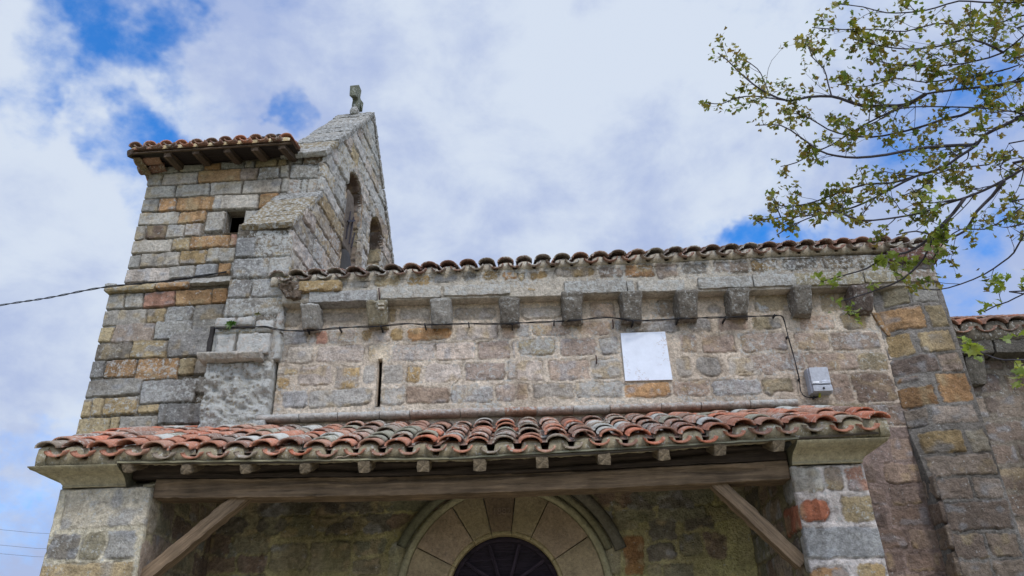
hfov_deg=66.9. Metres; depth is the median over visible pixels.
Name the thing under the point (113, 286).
overhead cable
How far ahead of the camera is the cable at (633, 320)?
7.80 m
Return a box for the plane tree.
[698,0,1023,388]
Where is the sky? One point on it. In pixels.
(513, 129)
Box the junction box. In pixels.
[804,367,832,397]
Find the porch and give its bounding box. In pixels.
[27,405,890,575]
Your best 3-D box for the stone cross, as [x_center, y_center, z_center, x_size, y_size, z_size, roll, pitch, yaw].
[-2.464,-2.938,12.265,0.148,0.604,0.431,-2,-28,0]
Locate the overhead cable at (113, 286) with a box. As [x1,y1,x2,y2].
[0,271,226,305]
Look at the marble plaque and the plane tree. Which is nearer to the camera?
the plane tree
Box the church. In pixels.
[76,112,1023,575]
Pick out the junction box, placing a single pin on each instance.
(818, 382)
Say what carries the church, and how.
on the ground
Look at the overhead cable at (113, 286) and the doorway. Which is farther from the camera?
the overhead cable at (113, 286)
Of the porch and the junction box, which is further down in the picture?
the porch
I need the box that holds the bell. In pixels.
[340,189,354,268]
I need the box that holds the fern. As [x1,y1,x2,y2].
[225,320,236,329]
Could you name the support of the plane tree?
on the pavement
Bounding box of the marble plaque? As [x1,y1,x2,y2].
[620,332,672,381]
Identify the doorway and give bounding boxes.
[397,494,625,575]
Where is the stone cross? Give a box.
[349,85,362,114]
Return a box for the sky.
[0,0,1023,575]
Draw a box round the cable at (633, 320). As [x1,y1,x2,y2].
[214,314,818,399]

